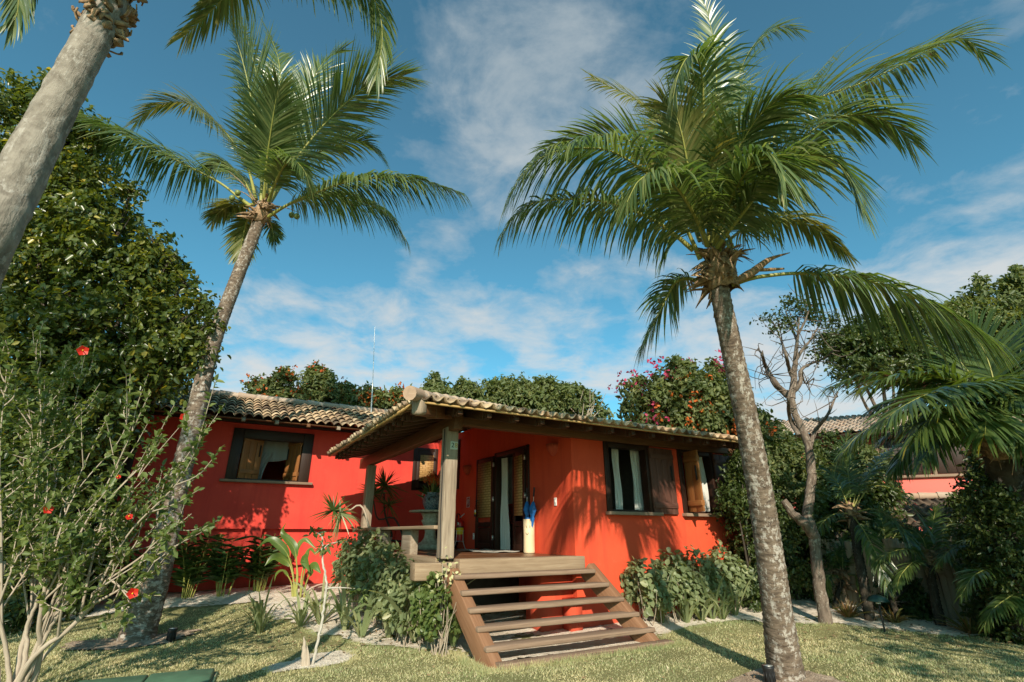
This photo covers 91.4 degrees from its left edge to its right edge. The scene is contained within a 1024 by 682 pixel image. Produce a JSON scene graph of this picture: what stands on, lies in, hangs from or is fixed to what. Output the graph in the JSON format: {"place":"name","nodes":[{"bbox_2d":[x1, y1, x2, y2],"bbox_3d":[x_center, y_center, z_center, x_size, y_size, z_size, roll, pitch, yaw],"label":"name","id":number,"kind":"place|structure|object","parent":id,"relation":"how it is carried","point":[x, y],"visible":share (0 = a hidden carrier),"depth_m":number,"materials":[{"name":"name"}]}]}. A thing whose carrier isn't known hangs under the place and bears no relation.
{"place":"outdoors","nodes":[
{"label":"outdoors","id":0,"kind":"place"},
{"bbox_2d":[0,585,1023,681],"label":"ground","id":1,"kind":"structure","parent":0,"point":[244,639],"depth_m":6.54,"materials":[{"name":"plant"}]},
{"bbox_2d":[3,460,132,635],"bbox_3d":[-8.892,3.796,8.901,3.069,3.664,3.175,0,-21,0],"label":"broadleaf tree","id":2,"kind":"object","parent":1,"relation":"on","point":[15,615],"visible":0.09,"depth_m":8.36,"materials":[{"name":"green plant"}]},
{"bbox_2d":[0,321,225,681],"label":"hibiscus bush","id":3,"kind":"object","parent":1,"relation":"on","point":[39,540],"visible":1,"depth_m":5.23,"materials":[{"name":"green plant"}]},
{"bbox_2d":[0,66,230,608],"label":"broadleaf tree","id":4,"kind":"object","parent":1,"relation":"on","point":[68,249],"visible":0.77,"depth_m":9.10,"materials":[{"name":"green plant"}]},
{"bbox_2d":[61,629,201,649],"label":"bare earth","id":5,"kind":"structure","parent":1,"relation":"on","point":[107,644],"depth_m":7.19,"materials":[{"name":"sand"}]},
{"bbox_2d":[166,627,177,641],"bbox_3d":[-5.010,4.325,7.362,0.124,0.180,0.122,0,-21,0],"label":"ground spotlight","id":6,"kind":"object","parent":5,"relation":"on","point":[171,635],"visible":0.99,"depth_m":7.33,"materials":[{"name":"black plastic"}]},
{"bbox_2d":[79,668,217,681],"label":"utility cover","id":7,"kind":"object","parent":1,"relation":"on","point":[203,675],"visible":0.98,"depth_m":5.27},
{"bbox_2d":[0,0,397,288],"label":"coconut palm","id":8,"kind":"object","parent":1,"relation":"on","point":[31,150],"visible":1,"depth_m":2.75,"materials":[{"name":"grey plant"}]},
{"bbox_2d":[5,583,456,650],"bbox_3d":[-6.593,4.232,7.353,9.862,0.374,6.732,11,-24,-27],"label":"sand bed","id":9,"kind":"object","parent":1,"relation":"on","point":[241,595],"visible":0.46,"depth_m":9.60,"materials":[{"name":"sand"}]},
{"bbox_2d":[86,547,130,593],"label":"ginger plant","id":10,"kind":"object","parent":9,"relation":"on","point":[96,574],"visible":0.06,"depth_m":9.59,"materials":[{"name":"green plant"}]},
{"bbox_2d":[118,549,178,590],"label":"ginger plant","id":11,"kind":"object","parent":9,"relation":"on","point":[125,563],"visible":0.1,"depth_m":9.75,"materials":[{"name":"green plant"}]},
{"bbox_2d":[170,533,226,598],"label":"ginger plant","id":12,"kind":"object","parent":9,"relation":"on","point":[188,574],"visible":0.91,"depth_m":10.28,"materials":[{"name":"green plant"}]},
{"bbox_2d":[199,536,252,596],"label":"ginger plant","id":13,"kind":"object","parent":9,"relation":"on","point":[220,575],"visible":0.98,"depth_m":10.43,"materials":[{"name":"green plant"}]},
{"bbox_2d":[239,534,286,591],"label":"ginger plant","id":14,"kind":"object","parent":9,"relation":"on","point":[255,569],"visible":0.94,"depth_m":10.91,"materials":[{"name":"green plant"}]},
{"bbox_2d":[257,523,320,597],"bbox_3d":[-4.583,4.563,10.432,1.433,1.462,0.532,0,-21,0],"label":"heliconia","id":15,"kind":"object","parent":9,"relation":"on","point":[282,557],"visible":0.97,"depth_m":10.48,"materials":[{"name":"green plant"}]},
{"bbox_2d":[293,575,357,624],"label":"lily plant","id":16,"kind":"object","parent":9,"relation":"on","point":[317,611],"visible":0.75,"depth_m":8.44,"materials":[{"name":"green plant"}]},
{"bbox_2d":[308,491,370,593],"bbox_3d":[-3.785,4.340,10.843,1.362,2.123,0.815,0,-21,0],"label":"dracaena","id":17,"kind":"object","parent":9,"relation":"on","point":[339,511],"visible":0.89,"depth_m":11.02,"materials":[{"name":"green plant"}]},
{"bbox_2d":[327,568,369,629],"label":"lily plant","id":18,"kind":"object","parent":9,"relation":"on","point":[341,607],"visible":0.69,"depth_m":8.00,"materials":[{"name":"green plant"}]},
{"bbox_2d":[324,598,384,636],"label":"lily plant","id":19,"kind":"object","parent":9,"relation":"on","point":[360,630],"visible":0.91,"depth_m":7.60,"materials":[{"name":"green plant"}]},
{"bbox_2d":[330,525,443,647],"bbox_3d":[-2.317,4.094,8.802,0.948,1.659,4.039,13,-25,-30],"label":"bush","id":20,"kind":"object","parent":9,"relation":"on","point":[361,567],"visible":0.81,"depth_m":8.44,"materials":[{"name":"green plant"}]},
{"bbox_2d":[367,579,490,642],"bbox_3d":[-1.333,3.897,7.431,2.023,1.063,1.377,7,-22,-17],"label":"lily plant","id":21,"kind":"object","parent":9,"relation":"on","point":[412,633],"visible":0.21,"depth_m":7.19,"materials":[{"name":"green plant"}]},
{"bbox_2d":[406,559,460,656],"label":"shrub","id":22,"kind":"object","parent":9,"relation":"on","point":[432,608],"visible":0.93,"depth_m":6.74,"materials":[{"name":"green plant"}]},
{"bbox_2d":[232,575,289,633],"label":"lily plant","id":23,"kind":"object","parent":1,"relation":"on","point":[258,610],"visible":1,"depth_m":7.82,"materials":[{"name":"green plant"}]},
{"bbox_2d":[67,1,470,642],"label":"coconut palm","id":24,"kind":"object","parent":1,"relation":"on","point":[275,137],"visible":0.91,"depth_m":10.27,"materials":[{"name":"green plant"}]},
{"bbox_2d":[239,364,325,402],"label":"flowering tree","id":25,"kind":"object","parent":1,"relation":"on","point":[279,381],"visible":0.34,"depth_m":18.40,"materials":[{"name":"green plant"}]},
{"bbox_2d":[276,590,328,626],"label":"lily plant","id":26,"kind":"object","parent":1,"relation":"on","point":[299,617],"visible":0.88,"depth_m":8.26,"materials":[{"name":"green plant"}]},
{"bbox_2d":[301,637,310,665],"bbox_3d":[-2.484,3.785,6.039,0.128,0.384,0.093,-8,-22,21],"label":"tree stump","id":27,"kind":"object","parent":1,"relation":"on","point":[305,657],"visible":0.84,"depth_m":6.02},
{"bbox_2d":[260,650,355,671],"bbox_3d":[-2.476,3.980,6.225,0.888,0.038,1.188,0,-21,0],"label":"sand bed","id":28,"kind":"object","parent":1,"relation":"on","point":[334,657],"visible":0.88,"depth_m":6.18,"materials":[{"name":"sand"}]},
{"bbox_2d":[302,526,369,663],"bbox_3d":[-2.269,3.220,6.349,0.940,1.651,0.271,0,-21,0],"label":"sapling","id":29,"kind":"object","parent":28,"relation":"on","point":[322,550],"visible":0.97,"depth_m":6.46,"materials":[{"name":"white plant"}]},
{"bbox_2d":[293,359,358,403],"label":"flowering tree","id":30,"kind":"object","parent":1,"relation":"on","point":[319,381],"visible":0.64,"depth_m":18.75,"materials":[{"name":"green plant"}]},
{"bbox_2d":[370,332,374,411],"bbox_3d":[-4.363,3.016,14.908,0.192,7.437,0.044,0,-21,0],"label":"antenna mast","id":31,"kind":"object","parent":1,"relation":"on","point":[372,379],"visible":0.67,"depth_m":15.49,"materials":[{"name":"metal"}]},
{"bbox_2d":[342,380,405,408],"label":"flowering tree","id":32,"kind":"object","parent":1,"relation":"on","point":[384,399],"visible":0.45,"depth_m":18.02,"materials":[{"name":"green plant"}]},
{"bbox_2d":[344,589,414,637],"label":"lily plant","id":33,"kind":"object","parent":1,"relation":"on","point":[387,631],"visible":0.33,"depth_m":7.55,"materials":[{"name":"green plant"}]},
{"bbox_2d":[77,385,746,669],"bbox_3d":[-4.671,3.130,10.703,17.153,5.414,11.958,11,-24,-27],"label":"bungalow","id":34,"kind":"object","parent":1,"relation":"on","point":[590,539],"visible":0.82,"depth_m":9.94,"materials":[{"name":"red paint"}]},
{"bbox_2d":[103,434,138,495],"bbox_3d":[-9.150,2.539,10.649,1.900,1.400,0.280,11,-24,-27],"label":"window","id":35,"kind":"structure","parent":34,"relation":"in","point":[129,464],"depth_m":10.99,"materials":[{"name":"brown wood"}]},
{"bbox_2d":[258,453,272,478],"bbox_3d":[-6.354,3.275,12.598,0.460,0.900,0.082,11,-24,-27],"label":"curtain","id":36,"kind":"object","parent":34,"relation":"hanging from","point":[265,457],"visible":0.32,"depth_m":12.70,"materials":[{"name":"grey fabric"}]},
{"bbox_2d":[219,427,314,484],"bbox_3d":[-6.083,2.946,12.604,2.060,1.280,0.678,11,-24,-27],"label":"window","id":37,"kind":"structure","parent":34,"relation":"in","point":[254,439],"depth_m":12.43,"materials":[{"name":"brown wood"}]},
{"bbox_2d":[241,439,301,461],"bbox_3d":[-6.170,2.773,12.964,1.700,0.700,0.082,11,-24,-27],"label":"curtain","id":38,"kind":"object","parent":34,"relation":"hanging from","point":[279,450],"visible":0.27,"depth_m":12.97,"materials":[{"name":"grey fabric"}]},
{"bbox_2d":[357,466,405,541],"bbox_3d":[-3.344,4.159,12.666,1.370,2.018,1.094,0,-21,0],"label":"dracaena","id":39,"kind":"object","parent":34,"relation":"on","point":[382,482],"visible":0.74,"depth_m":12.72,"materials":[{"name":"green leaves"},{"name":"dark bark"}]},
{"bbox_2d":[352,525,437,554],"bbox_3d":[-2.358,3.886,9.775,0.353,0.470,5.350,11,-24,-27],"label":"bench","id":40,"kind":"object","parent":34,"relation":"on","point":[409,542],"visible":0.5,"depth_m":8.71,"materials":[{"name":"brown wood"}]},
{"bbox_2d":[409,509,437,549],"bbox_3d":[-1.905,4.402,11.671,1.040,0.850,1.040,11,-24,-27],"label":"pedestal table","id":41,"kind":"object","parent":34,"relation":"on","point":[429,540],"visible":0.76,"depth_m":11.53,"materials":[{"name":"stone"}]},
{"bbox_2d":[422,492,439,509],"bbox_3d":[-1.905,3.813,11.896,0.450,0.411,0.450,11,-24,-27],"label":"vase","id":42,"kind":"object","parent":41,"relation":"on","point":[432,503],"visible":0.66,"depth_m":11.74,"materials":[{"name":"grey ceramic"}]},
{"bbox_2d":[416,469,439,499],"bbox_3d":[-1.880,3.460,11.998,0.800,0.732,0.766,11,-24,-27],"label":"heliconia arrangement","id":43,"kind":"object","parent":42,"relation":"in","point":[434,484],"visible":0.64,"depth_m":11.99,"materials":[{"name":"green plant"}]},
{"bbox_2d":[411,448,438,490],"bbox_3d":[-2.499,3.666,14.286,0.740,1.180,0.244,11,-24,-27],"label":"window","id":44,"kind":"structure","parent":34,"relation":"in","point":[425,460],"depth_m":14.23,"materials":[{"name":"brown wood"}]},
{"bbox_2d":[456,439,460,488],"bbox_3d":[-1.622,3.428,13.694,0.207,1.280,1.180,11,-24,-27],"label":"window","id":45,"kind":"structure","parent":34,"relation":"in","point":[459,441],"depth_m":13.18,"materials":[{"name":"brown wood"}]},
{"bbox_2d":[454,513,465,548],"bbox_3d":[-1.253,4.560,12.007,0.293,0.801,0.293,3,-21,-7],"label":"fire extinguisher","id":46,"kind":"object","parent":34,"relation":"on","point":[459,528],"visible":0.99,"depth_m":11.95,"materials":[{"name":"red metal"}]},
{"bbox_2d":[463,549,518,552],"bbox_3d":[-0.505,4.233,10.094,0.682,0.030,1.451,11,-24,-27],"label":"doormat","id":47,"kind":"object","parent":34,"relation":"on","point":[485,550],"visible":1,"depth_m":9.87,"materials":[{"name":"grey fabric"}]},
{"bbox_2d":[475,444,529,550],"bbox_3d":[-0.162,3.462,10.905,0.309,2.060,2.269,11,-24,-27],"label":"door","id":48,"kind":"structure","parent":34,"relation":"in","point":[488,470],"depth_m":11.04,"materials":[{"name":"brown wood"}]},
{"bbox_2d":[500,457,509,549],"bbox_3d":[-0.153,3.541,10.972,0.072,1.920,0.380,11,-24,-27],"label":"curtain","id":49,"kind":"object","parent":34,"relation":"hanging from","point":[504,532],"visible":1,"depth_m":10.91,"materials":[{"name":"white fabric"}]},
{"bbox_2d":[508,456,512,503],"bbox_3d":[-0.051,3.396,12.353,0.082,1.200,0.350,11,-24,-27],"label":"curtain","id":50,"kind":"object","parent":34,"relation":"hanging from","point":[510,480],"visible":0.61,"depth_m":12.30,"materials":[{"name":"white fabric"}]},
{"bbox_2d":[510,524,521,544],"bbox_3d":[0.915,4.368,11.983,1.480,0.980,2.000,11,-24,-27],"label":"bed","id":51,"kind":"object","parent":34,"relation":"in","point":[511,534],"depth_m":12.03,"materials":[{"name":"brown wood"}]},
{"bbox_2d":[523,519,534,552],"bbox_3d":[0.325,3.709,9.511,0.216,0.600,0.214,11,-24,-27],"label":"umbrella stand","id":52,"kind":"object","parent":34,"relation":"on","point":[529,538],"visible":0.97,"depth_m":9.43,"materials":[{"name":"beige ceramic"}]},
{"bbox_2d":[523,488,529,518],"bbox_3d":[0.294,3.382,9.678,0.171,1.050,0.148,13,-26,-27],"label":"umbrella","id":53,"kind":"object","parent":52,"relation":"in","point":[526,509],"visible":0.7,"depth_m":9.68,"materials":[{"name":"blue fabric"}]},
{"bbox_2d":[529,487,536,527],"bbox_3d":[0.391,3.341,9.553,0.157,1.050,0.152,11,-15,-27],"label":"umbrella","id":54,"kind":"object","parent":52,"relation":"in","point":[532,509],"visible":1,"depth_m":9.54,"materials":[{"name":"blue fabric"}]},
{"bbox_2d":[546,443,557,455],"bbox_3d":[0.733,2.068,9.489,0.149,0.230,0.299,11,-24,-27],"label":"wall lamp","id":55,"kind":"object","parent":34,"relation":"attached to","point":[552,448],"visible":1,"depth_m":9.43,"materials":[{"name":"red paint"}]},
{"bbox_2d":[611,449,622,508],"bbox_3d":[2.045,2.681,9.719,0.160,1.350,0.072,11,-24,-27],"label":"curtain","id":56,"kind":"object","parent":34,"relation":"hanging from","point":[618,489],"visible":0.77,"depth_m":9.71,"materials":[{"name":"white fabric"}]},
{"bbox_2d":[630,451,643,509],"bbox_3d":[2.510,2.775,9.966,0.270,1.350,0.082,12,-24,-27],"label":"curtain","id":57,"kind":"object","parent":34,"relation":"hanging from","point":[637,484],"visible":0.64,"depth_m":9.95,"materials":[{"name":"white fabric"}]},
{"bbox_2d":[602,441,678,515],"bbox_3d":[2.455,2.662,9.656,1.788,1.340,0.280,11,-24,-27],"label":"window","id":58,"kind":"structure","parent":34,"relation":"in","point":[659,493],"depth_m":9.74,"materials":[{"name":"brown wood"}]},
{"bbox_2d":[699,457,709,511],"bbox_3d":[3.955,2.999,10.562,0.451,1.280,0.082,11,-24,-27],"label":"curtain","id":59,"kind":"object","parent":34,"relation":"hanging from","point":[704,488],"visible":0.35,"depth_m":10.61,"materials":[{"name":"white fabric"}]},
{"bbox_2d":[676,449,733,516],"bbox_3d":[4.213,2.949,10.405,1.777,1.340,0.624,11,-24,-27],"label":"window","id":60,"kind":"structure","parent":34,"relation":"in","point":[696,502],"depth_m":10.16,"materials":[{"name":"brown wood"}]},
{"bbox_2d":[428,547,460,653],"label":"flowering shrub","id":61,"kind":"object","parent":1,"relation":"on","point":[444,572],"visible":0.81,"depth_m":6.87,"materials":[{"name":"beige plant"}]},
{"bbox_2d":[410,370,615,432],"bbox_3d":[-0.423,5.213,21.317,9.707,8.172,3.398,4,-21,-10],"label":"rounded tree","id":62,"kind":"object","parent":1,"relation":"on","point":[541,393],"visible":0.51,"depth_m":21.76,"materials":[{"name":"green plant"}]},
{"bbox_2d":[432,609,640,660],"bbox_3d":[0.206,4.504,7.815,2.737,0.184,2.821,11,-24,-27],"label":"sand bed","id":63,"kind":"object","parent":1,"relation":"on","point":[496,636],"visible":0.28,"depth_m":7.33,"materials":[{"name":"sand"}]},
{"bbox_2d":[436,620,462,646],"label":"lily plant","id":64,"kind":"object","parent":63,"relation":"on","point":[451,636],"visible":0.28,"depth_m":7.03,"materials":[{"name":"green plant"}]},
{"bbox_2d":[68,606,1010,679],"bbox_3d":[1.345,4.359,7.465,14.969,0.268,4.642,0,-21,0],"label":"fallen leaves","id":65,"kind":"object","parent":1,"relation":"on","point":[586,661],"visible":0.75,"depth_m":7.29,"materials":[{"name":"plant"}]},
{"bbox_2d":[607,350,816,489],"bbox_3d":[5.008,3.054,12.679,4.861,5.999,2.376,-4,-21,10],"label":"bougainvillea tree","id":66,"kind":"object","parent":1,"relation":"on","point":[673,395],"visible":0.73,"depth_m":12.77,"materials":[{"name":"green plant"}]},
{"bbox_2d":[494,0,1023,681],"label":"coconut palm","id":67,"kind":"object","parent":1,"relation":"on","point":[714,176],"visible":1,"depth_m":5.53,"materials":[{"name":"green plant"}]},
{"bbox_2d":[727,667,844,681],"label":"bare earth","id":68,"kind":"structure","parent":1,"relation":"on","point":[811,676],"depth_m":5.46,"materials":[{"name":"sand"}]},
{"bbox_2d":[761,664,775,681],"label":"ground spotlight","id":69,"kind":"object","parent":68,"relation":"on","point":[768,673],"visible":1,"depth_m":5.29,"materials":[{"name":"black plastic"}]},
{"bbox_2d":[602,594,997,636],"bbox_3d":[8.668,5.167,9.811,14.400,0.368,5.950,0,-21,0],"label":"sand bed","id":70,"kind":"object","parent":1,"relation":"on","point":[805,608],"visible":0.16,"depth_m":8.52,"materials":[{"name":"sand"}]},
{"bbox_2d":[634,561,702,622],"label":"lily plant","id":71,"kind":"object","parent":70,"relation":"on","point":[663,614],"visible":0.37,"depth_m":8.40,"materials":[{"name":"green plant"}]},
{"bbox_2d":[671,589,722,622],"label":"lily plant","id":72,"kind":"object","parent":70,"relation":"on","point":[687,610],"visible":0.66,"depth_m":8.43,"materials":[{"name":"green plant"}]},
{"bbox_2d":[679,584,731,620],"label":"lily plant","id":73,"kind":"object","parent":70,"relation":"on","point":[703,615],"visible":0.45,"depth_m":8.61,"materials":[{"name":"green plant"}]},
{"bbox_2d":[682,570,737,618],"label":"lily plant","id":74,"kind":"object","parent":70,"relation":"on","point":[714,609],"visible":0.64,"depth_m":8.66,"materials":[{"name":"green plant"}]},
{"bbox_2d":[620,539,800,625],"bbox_3d":[3.828,4.437,9.391,4.322,1.344,0.917,12,-24,-28],"label":"hedge","id":75,"kind":"object","parent":70,"relation":"on","point":[652,584],"visible":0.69,"depth_m":8.73,"materials":[{"name":"green plant"}]},
{"bbox_2d":[706,575,753,619],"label":"lily plant","id":76,"kind":"object","parent":70,"relation":"on","point":[723,613],"visible":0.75,"depth_m":8.66,"materials":[{"name":"green plant"}]},
{"bbox_2d":[718,570,756,614],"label":"lily plant","id":77,"kind":"object","parent":70,"relation":"on","point":[733,612],"visible":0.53,"depth_m":8.91,"materials":[{"name":"green plant"}]},
{"bbox_2d":[713,448,811,612],"bbox_3d":[4.852,3.855,9.891,1.861,3.488,1.813,0,-21,0],"label":"shrub","id":78,"kind":"object","parent":70,"relation":"on","point":[735,499],"visible":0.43,"depth_m":9.66,"materials":[{"name":"green plant"}]},
{"bbox_2d":[742,286,864,624],"bbox_3d":[5.451,1.786,9.444,3.056,6.500,1.733,5,-22,-13],"label":"bare tree","id":79,"kind":"object","parent":70,"relation":"on","point":[805,521],"visible":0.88,"depth_m":9.79,"materials":[{"name":"brown plant"}]},
{"bbox_2d":[831,599,874,617],"bbox_3d":[5.919,4.685,8.815,0.713,0.364,0.756,-9,-23,22],"label":"bromeliad","id":80,"kind":"object","parent":70,"relation":"on","point":[846,611],"visible":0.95,"depth_m":8.72,"materials":[{"name":"green plant"}]},
{"bbox_2d":[801,427,945,620],"bbox_3d":[6.886,3.309,9.488,3.128,3.628,1.419,0,-21,0],"label":"palm","id":81,"kind":"object","parent":70,"relation":"on","point":[852,514],"visible":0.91,"depth_m":9.26,"materials":[{"name":"green plant"}]},
{"bbox_2d":[874,605,919,622],"bbox_3d":[6.426,4.620,8.504,0.790,0.326,0.749,6,-22,-14],"label":"bromeliad","id":82,"kind":"object","parent":70,"relation":"on","point":[891,618],"visible":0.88,"depth_m":8.42,"materials":[{"name":"green plant"}]},
{"bbox_2d":[935,606,989,637],"bbox_3d":[7.067,4.328,7.771,0.923,0.444,0.900,-6,-22,16],"label":"bromeliad","id":83,"kind":"object","parent":70,"relation":"on","point":[967,628],"visible":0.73,"depth_m":7.75,"materials":[{"name":"green plant"}]},
{"bbox_2d":[766,435,893,559],"bbox_3d":[7.125,3.983,11.602,4.069,3.776,2.343,0,-21,0],"label":"shrub","id":84,"kind":"object","parent":1,"relation":"on","point":[794,495],"visible":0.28,"depth_m":11.48,"materials":[{"name":"green plant"}]},
{"bbox_2d":[822,532,860,609],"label":"palm","id":85,"kind":"object","parent":1,"relation":"on","point":[840,573],"visible":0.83,"depth_m":9.75,"materials":[{"name":"green plant"}]},
{"bbox_2d":[782,494,910,602],"bbox_3d":[6.770,4.792,10.700,4.064,2.955,2.121,4,-21,-10],"label":"shrub","id":86,"kind":"object","parent":1,"relation":"on","point":[810,592],"visible":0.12,"depth_m":10.38,"materials":[{"name":"green plant"}]},
{"bbox_2d":[804,428,914,540],"bbox_3d":[8.251,3.975,11.903,2.898,4.017,2.504,0,-21,0],"label":"undergrowth shrub","id":87,"kind":"object","parent":1,"relation":"on","point":[882,494],"visible":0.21,"depth_m":11.69,"materials":[{"name":"green plant"}]},
{"bbox_2d":[866,595,889,631],"bbox_3d":[5.887,4.370,7.975,0.320,0.580,0.320,0,-21,0],"label":"garden lamp","id":88,"kind":"object","parent":1,"relation":"on","point":[878,599],"visible":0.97,"depth_m":7.97,"materials":[{"name":"green plastic"}]},
{"bbox_2d":[849,504,919,609],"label":"palm","id":89,"kind":"object","parent":1,"relation":"on","point":[885,525],"visible":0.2,"depth_m":10.39,"materials":[{"name":"green plant"}]},
{"bbox_2d":[749,413,1023,566],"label":"second house","id":90,"kind":"structure","parent":1,"relation":"on","point":[939,481],"depth_m":14.60,"materials":[{"name":"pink paint"}]},
{"bbox_2d":[871,434,968,477],"bbox_3d":[12.189,3.319,14.585,2.850,1.260,0.098,-8,-22,20],"label":"window","id":91,"kind":"structure","parent":90,"relation":"in","point":[957,459],"depth_m":14.40,"materials":[{"name":"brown wood"}]},
{"bbox_2d":[818,296,957,415],"bbox_3d":[13.471,2.638,16.211,6.063,9.298,2.668,3,-21,-9],"label":"garden tree","id":92,"kind":"object","parent":1,"relation":"on","point":[865,358],"visible":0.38,"depth_m":16.60,"materials":[{"name":"green plant"}]},
{"bbox_2d":[821,538,977,622],"bbox_3d":[7.068,4.469,9.396,0.299,1.438,2.457,18,-27,-39],"label":"log fence","id":93,"kind":"object","parent":1,"relation":"on","point":[947,595],"visible":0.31,"depth_m":9.36,"materials":[{"name":"brown wood"}]},
{"bbox_2d":[881,573,933,621],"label":"undergrowth shrub","id":94,"kind":"object","parent":1,"relation":"on","point":[912,602],"visible":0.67,"depth_m":8.81,"materials":[{"name":"green plant"}]},
{"bbox_2d":[860,523,971,618],"bbox_3d":[7.976,4.600,9.970,3.478,1.853,1.380,8,-22,-19],"label":"shrub","id":95,"kind":"object","parent":1,"relation":"on","point":[892,603],"visible":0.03,"depth_m":9.14,"materials":[{"name":"green plant"}]},
{"bbox_2d":[815,304,1023,639],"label":"feather palm","id":96,"kind":"object","parent":1,"relation":"on","point":[983,410],"visible":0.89,"depth_m":7.25,"materials":[{"name":"green plant"}]},
{"bbox_2d":[870,503,976,625],"bbox_3d":[7.282,3.878,8.717,2.378,2.043,1.190,0,-21,0],"label":"palm","id":97,"kind":"object","parent":1,"relation":"on","point":[925,541],"visible":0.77,"depth_m":8.62,"materials":[{"name":"green plant"}]},
{"bbox_2d":[891,491,958,527],"bbox_3d":[10.024,5.109,12.095,3.234,2.875,1.861,-8,-22,20],"label":"lean to shelter","id":98,"kind":"object","parent":1,"relation":"on","point":[925,501],"visible":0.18,"depth_m":12.68,"materials":[{"name":"tile"}]},
{"bbox_2d":[931,508,980,603],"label":"palm","id":99,"kind":"object","parent":1,"relation":"on","point":[940,562],"visible":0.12,"depth_m":8.03,"materials":[{"name":"green plant"}]},
{"bbox_2d":[928,264,1023,341],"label":"garden tree","id":100,"kind":"object","parent":1,"relation":"on","point":[1009,297],"visible":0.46,"depth_m":18.14,"materials":[{"name":"green plant"}]},
{"bbox_2d":[937,448,1022,590],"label":"undergrowth shrub","id":101,"kind":"object","parent":1,"relation":"on","point":[953,500],"visible":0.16,"depth_m":10.82,"materials":[{"name":"green plant"}]},
{"bbox_2d":[941,458,1023,620],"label":"garden tree","id":102,"kind":"object","parent":1,"relation":"on","point":[990,514],"visible":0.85,"depth_m":7.31,"materials":[{"name":"green plant"}]},
{"bbox_2d":[952,533,1023,639],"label":"palm","id":103,"kind":"object","parent":1,"relation":"on","point":[1016,601],"visible":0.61,"depth_m":6.91,"materials":[{"name":"green plant"}]},
{"bbox_2d":[959,575,1023,644],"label":"undergrowth shrub","id":104,"kind":"object","parent":1,"relation":"on","point":[1005,629],"visible":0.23,"depth_m":7.46,"materials":[{"name":"green plant"}]},
{"bbox_2d":[0,0,1023,433],"label":"sky","id":105,"kind":"structure","parent":0,"point":[501,74],"materials":[{"name":"blue"}]},
{"bbox_2d":[558,389,605,416],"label":"dead tree","id":106,"kind":"object","parent":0,"point":[590,410],"visible":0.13,"depth_m":21.70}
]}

